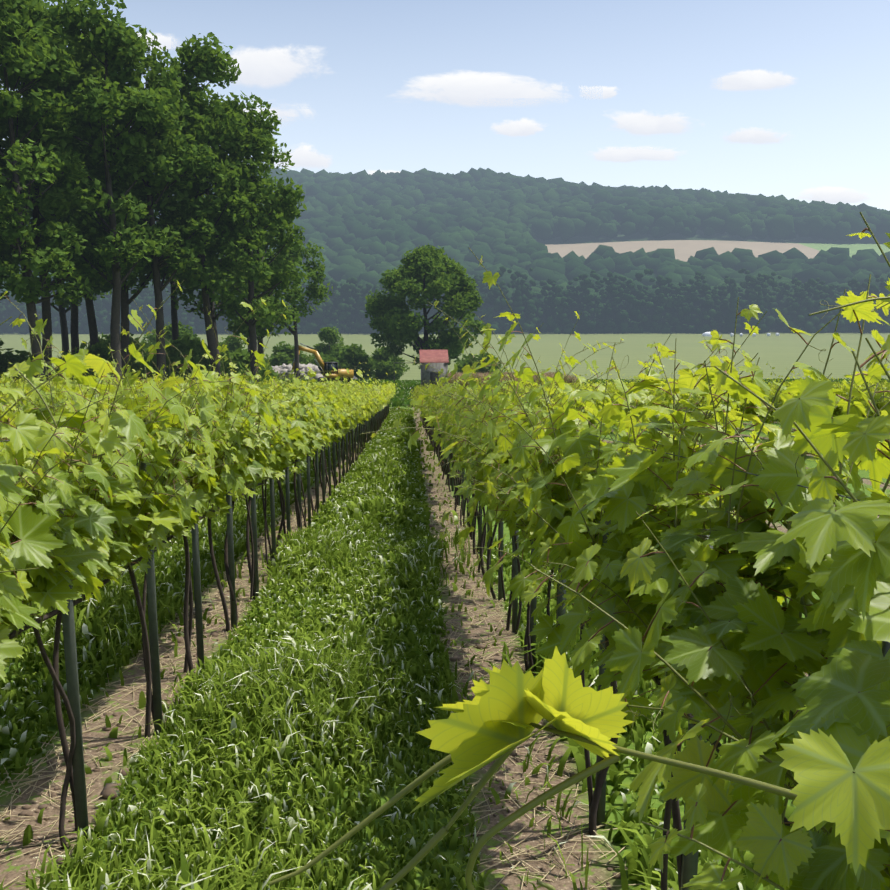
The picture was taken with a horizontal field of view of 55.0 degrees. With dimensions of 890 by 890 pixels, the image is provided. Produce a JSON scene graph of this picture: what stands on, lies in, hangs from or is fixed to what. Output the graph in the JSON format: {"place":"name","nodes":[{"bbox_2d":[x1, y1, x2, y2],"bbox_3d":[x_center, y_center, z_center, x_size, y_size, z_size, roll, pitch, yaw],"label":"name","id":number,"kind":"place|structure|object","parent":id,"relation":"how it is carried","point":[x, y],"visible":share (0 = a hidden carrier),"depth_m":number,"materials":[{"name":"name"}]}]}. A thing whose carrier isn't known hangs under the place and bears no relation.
{"place":"outdoors","nodes":[
{"label":"outdoors","id":0,"kind":"place"},
{"bbox_2d":[0,229,889,889],"bbox_3d":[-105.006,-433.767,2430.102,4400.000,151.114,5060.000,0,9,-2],"label":"ground","id":1,"kind":"structure","parent":0,"point":[782,351],"depth_m":5.42,"materials":[{"name":"brown soil"}]},
{"bbox_2d":[0,52,12,255],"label":"grove tree","id":2,"kind":"object","parent":1,"relation":"on","point":[6,184],"visible":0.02,"depth_m":58.46,"materials":[{"name":"green plant"}]},
{"bbox_2d":[0,130,21,299],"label":"grove tree","id":3,"kind":"object","parent":1,"relation":"on","point":[1,294],"visible":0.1,"depth_m":68.33,"materials":[{"name":"green plant"}]},
{"bbox_2d":[0,338,31,382],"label":"bush","id":4,"kind":"object","parent":1,"relation":"on","point":[12,358],"depth_m":61.05,"materials":[{"name":"green plant"}]},
{"bbox_2d":[0,0,92,383],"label":"grove tree","id":5,"kind":"object","parent":1,"relation":"on","point":[42,52],"depth_m":52.10,"materials":[{"name":"green plant"}]},
{"bbox_2d":[3,80,104,353],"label":"grove tree","id":6,"kind":"object","parent":1,"relation":"on","point":[74,328],"depth_m":71.93,"materials":[{"name":"plant"}]},
{"bbox_2d":[0,0,108,379],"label":"grove tree","id":7,"kind":"object","parent":1,"relation":"on","point":[8,250],"depth_m":58.14,"materials":[{"name":"green plant"}]},
{"bbox_2d":[13,161,111,353],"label":"grove tree","id":8,"kind":"object","parent":1,"relation":"on","point":[61,310],"depth_m":81.47,"materials":[{"name":"plant"}]},
{"bbox_2d":[19,35,146,346],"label":"grove tree","id":9,"kind":"object","parent":1,"relation":"on","point":[107,287],"depth_m":67.30,"materials":[{"name":"green plant"}]},
{"bbox_2d":[15,0,179,380],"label":"grove tree","id":10,"kind":"object","parent":1,"relation":"on","point":[95,21],"depth_m":55.84,"materials":[{"name":"green plant"}]},
{"bbox_2d":[53,340,151,382],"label":"bush","id":11,"kind":"object","parent":1,"relation":"on","point":[102,349],"visible":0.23,"depth_m":66.15,"materials":[{"name":"green plant"}]},
{"bbox_2d":[37,28,182,380],"bbox_3d":[-24.613,-16.416,63.188,10.534,27.213,11.047,0,9,-2],"label":"grove tree","id":12,"kind":"object","parent":1,"relation":"on","point":[85,70],"depth_m":61.02,"materials":[{"name":"green plant"}]},
{"bbox_2d":[80,332,149,364],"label":"bush","id":13,"kind":"object","parent":1,"relation":"on","point":[131,340],"visible":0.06,"depth_m":78.09,"materials":[{"name":"green plant"}]},
{"bbox_2d":[80,27,229,380],"bbox_3d":[-21.217,-15.711,61.410,10.493,26.277,10.428,0,9,-2],"label":"grove tree","id":14,"kind":"object","parent":1,"relation":"on","point":[191,154],"depth_m":59.86,"materials":[{"name":"green plant"}]},
{"bbox_2d":[140,329,170,353],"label":"bush","id":15,"kind":"object","parent":1,"relation":"on","point":[151,338],"visible":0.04,"depth_m":121.13,"materials":[{"name":"green plant"}]},
{"bbox_2d":[131,174,207,340],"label":"grove tree","id":16,"kind":"object","parent":1,"relation":"on","point":[174,321],"depth_m":76.51,"materials":[{"name":"plant"}]},
{"bbox_2d":[144,320,200,356],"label":"bush","id":17,"kind":"object","parent":1,"relation":"on","point":[183,331],"visible":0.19,"depth_m":108.78,"materials":[{"name":"green plant"}]},
{"bbox_2d":[136,335,220,381],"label":"bush","id":18,"kind":"object","parent":1,"relation":"on","point":[183,348],"visible":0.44,"depth_m":69.32,"materials":[{"name":"green plant"}]},
{"bbox_2d":[190,339,207,357],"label":"bush","id":19,"kind":"object","parent":1,"relation":"on","point":[203,348],"depth_m":86.26,"materials":[{"name":"green plant"}]},
{"bbox_2d":[161,105,258,375],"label":"grove tree","id":20,"kind":"object","parent":1,"relation":"on","point":[180,278],"depth_m":70.30,"materials":[{"name":"green plant"}]},
{"bbox_2d":[156,32,272,376],"bbox_3d":[-17.846,-16.913,65.814,9.331,27.695,9.133,0,9,-2],"label":"grove tree","id":21,"kind":"object","parent":1,"relation":"on","point":[206,61],"depth_m":63.18,"materials":[{"name":"green plant"}]},
{"bbox_2d":[219,334,257,364],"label":"bush","id":22,"kind":"object","parent":1,"relation":"on","point":[234,343],"visible":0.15,"depth_m":115.31,"materials":[{"name":"green plant"}]},
{"bbox_2d":[214,236,270,352],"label":"grove tree","id":23,"kind":"object","parent":1,"relation":"on","point":[234,313],"depth_m":87.33,"materials":[{"name":"green plant"}]},
{"bbox_2d":[220,348,279,383],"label":"bush","id":24,"kind":"object","parent":1,"relation":"on","point":[240,359],"visible":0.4,"depth_m":73.59,"materials":[{"name":"green plant"}]},
{"bbox_2d":[195,91,314,383],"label":"grove tree","id":25,"kind":"object","parent":1,"relation":"on","point":[261,131],"depth_m":66.57,"materials":[{"name":"green plant"}]},
{"bbox_2d":[218,197,306,365],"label":"grove tree","id":26,"kind":"object","parent":1,"relation":"on","point":[272,242],"depth_m":77.32,"materials":[{"name":"green plant"}]},
{"bbox_2d":[264,341,310,365],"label":"bush","id":27,"kind":"object","parent":1,"relation":"on","point":[285,354],"visible":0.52,"depth_m":123.34,"materials":[{"name":"green plant"}]},
{"bbox_2d":[269,240,332,379],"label":"grove tree","id":28,"kind":"object","parent":1,"relation":"on","point":[315,291],"depth_m":93.25,"materials":[{"name":"green plant"}]},
{"bbox_2d":[9,486,620,888],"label":"soil clods","id":29,"kind":"object","parent":1,"relation":"on","point":[107,791],"visible":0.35,"depth_m":4.34,"materials":[{"name":"brown soil"}]},
{"bbox_2d":[272,363,357,379],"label":"rubble pile","id":30,"kind":"object","parent":1,"relation":"on","point":[282,369],"visible":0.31,"depth_m":105.63,"materials":[{"name":"stone"}]},
{"bbox_2d":[299,352,344,368],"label":"bush","id":31,"kind":"object","parent":1,"relation":"on","point":[326,358],"visible":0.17,"depth_m":110.63,"materials":[{"name":"green plant"}]},
{"bbox_2d":[292,345,353,382],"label":"excavator","id":32,"kind":"object","parent":1,"relation":"on","point":[343,372],"depth_m":96.25,"materials":[{"name":"yellow metal"}]},
{"bbox_2d":[292,343,319,366],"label":"excavator rods","id":33,"kind":"object","parent":32,"relation":"attached to","point":[318,365],"visible":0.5,"depth_m":95.92,"materials":[{"name":"metal"}]},
{"bbox_2d":[0,298,648,558],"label":"vine leaves","id":34,"kind":"object","parent":1,"relation":"on","point":[236,479],"visible":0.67,"depth_m":5.70,"materials":[{"name":"green plant"}]},
{"bbox_2d":[308,326,345,360],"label":"bush","id":35,"kind":"object","parent":1,"relation":"on","point":[328,335],"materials":[{"name":"green plant"}]},
{"bbox_2d":[0,499,669,889],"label":"straw litter","id":36,"kind":"object","parent":1,"relation":"on","point":[166,673],"visible":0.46,"depth_m":4.41,"materials":[{"name":"beige plant"}]},
{"bbox_2d":[335,343,376,379],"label":"bush","id":37,"kind":"object","parent":1,"relation":"on","point":[355,354],"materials":[{"name":"green plant"}]},
{"bbox_2d":[370,346,409,380],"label":"bush","id":38,"kind":"object","parent":1,"relation":"on","point":[389,364],"visible":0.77,"depth_m":125.80,"materials":[{"name":"green plant"}]},
{"bbox_2d":[8,406,790,889],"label":"grapevine trunks","id":39,"kind":"object","parent":1,"relation":"on","point":[672,806],"visible":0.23,"depth_m":4.86,"materials":[{"name":"brown wood"}]},
{"bbox_2d":[0,406,828,889],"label":"grass","id":40,"kind":"structure","parent":1,"relation":"on","point":[280,708],"depth_m":4.59,"materials":[{"name":"green plant"}]},
{"bbox_2d":[364,244,486,368],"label":"tree","id":41,"kind":"object","parent":1,"relation":"on","point":[395,320],"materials":[{"name":"green plant"}]},
{"bbox_2d":[421,363,447,387],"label":"shed walls","id":42,"kind":"structure","parent":1,"relation":"on","point":[425,375],"depth_m":83.65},
{"bbox_2d":[419,350,448,362],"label":"shed roof","id":43,"kind":"structure","parent":42,"relation":"on","point":[433,356],"depth_m":84.48,"materials":[{"name":"red tile"}]},
{"bbox_2d":[430,372,438,385],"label":"shed door","id":44,"kind":"structure","parent":42,"relation":"in","point":[432,377],"depth_m":83.75,"materials":[{"name":"grey wood"}]},
{"bbox_2d":[0,232,889,889],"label":"vine leaves","id":45,"kind":"object","parent":1,"relation":"on","point":[836,562],"visible":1,"depth_m":1.94,"materials":[{"name":"green plant"}]},
{"bbox_2d":[0,165,889,321],"bbox_3d":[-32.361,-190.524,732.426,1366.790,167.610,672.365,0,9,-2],"label":"hill forest","id":46,"kind":"object","parent":1,"relation":"on","point":[363,227],"visible":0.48,"depth_m":657.08,"materials":[{"name":"green plant"}]},
{"bbox_2d":[0,266,889,333],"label":"tree line","id":47,"kind":"object","parent":1,"relation":"on","point":[639,317],"visible":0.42,"depth_m":398.80,"materials":[{"name":"green plant"}]},
{"bbox_2d":[0,212,889,889],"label":"vine shoots","id":48,"kind":"object","parent":1,"relation":"on","point":[692,688],"visible":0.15,"depth_m":2.80,"materials":[{"name":"green plant"}]},
{"bbox_2d":[0,228,889,881],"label":"vine petioles","id":49,"kind":"object","parent":48,"relation":"attached to","point":[516,488],"visible":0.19,"depth_m":2.53,"materials":[{"name":"green plant"}]},
{"bbox_2d":[0,300,889,743],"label":"vine tendrils","id":50,"kind":"object","parent":48,"relation":"attached to","point":[710,530],"visible":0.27,"depth_m":2.26,"materials":[{"name":"green plant"}]},
{"bbox_2d":[0,399,889,889],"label":"stakes","id":51,"kind":"object","parent":1,"relation":"on","point":[688,861],"visible":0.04,"depth_m":5.33,"materials":[{"name":"grey wood"}]},
{"bbox_2d":[0,351,889,442],"bbox_3d":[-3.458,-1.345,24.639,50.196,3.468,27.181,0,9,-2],"label":"vine leaves","id":52,"kind":"object","parent":1,"relation":"on","point":[372,410],"visible":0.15,"depth_m":19.27,"materials":[{"name":"green plant"}]},
{"bbox_2d":[4,355,889,431],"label":"vine shoots","id":53,"kind":"object","parent":1,"relation":"on","point":[506,392],"visible":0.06,"depth_m":21.22,"materials":[{"name":"yellow"}]},
{"bbox_2d":[8,233,889,875],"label":"leaves","id":54,"kind":"object","parent":1,"relation":"on","point":[496,715],"visible":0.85,"depth_m":0.62,"materials":[{"name":"green plant"}]},
{"bbox_2d":[456,352,504,373],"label":"bush","id":55,"kind":"object","parent":1,"relation":"on","point":[463,362],"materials":[{"name":"green plant"}]},
{"bbox_2d":[448,372,577,386],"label":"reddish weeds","id":56,"kind":"object","parent":1,"relation":"on","point":[569,379],"visible":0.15,"depth_m":87.28,"materials":[{"name":"plant"}]},
{"bbox_2d":[223,278,876,330],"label":"treeline conifers","id":57,"kind":"object","parent":1,"relation":"on","point":[729,319],"visible":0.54,"depth_m":393.32,"materials":[{"name":"green plant"}]},
{"bbox_2d":[265,378,889,407],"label":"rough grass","id":58,"kind":"structure","parent":1,"relation":"on","point":[400,397],"depth_m":93.47,"materials":[{"name":"green plant"}]},
{"bbox_2d":[546,240,818,261],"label":"field","id":59,"kind":"structure","parent":1,"relation":"on","point":[684,250],"depth_m":632.70,"materials":[{"name":"beige soil"}]},
{"bbox_2d":[702,332,779,335],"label":"wrapped bales and tarp","id":60,"kind":"object","parent":1,"relation":"on","point":[731,334],"visible":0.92,"depth_m":371.08,"materials":[{"name":"white plastic"}]},
{"bbox_2d":[0,0,889,210],"label":"sky","id":61,"kind":"structure","parent":0,"point":[660,57],"materials":[{"name":"blue"}]},
{"bbox_2d":[15,296,889,889],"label":"vine stems","id":62,"kind":"object","parent":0,"point":[517,814],"visible":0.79,"depth_m":0.64,"materials":[{"name":"green plant"}]},
{"bbox_2d":[798,243,889,256],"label":"field","id":63,"kind":"structure","parent":0,"point":[853,248],"depth_m":646.00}
]}

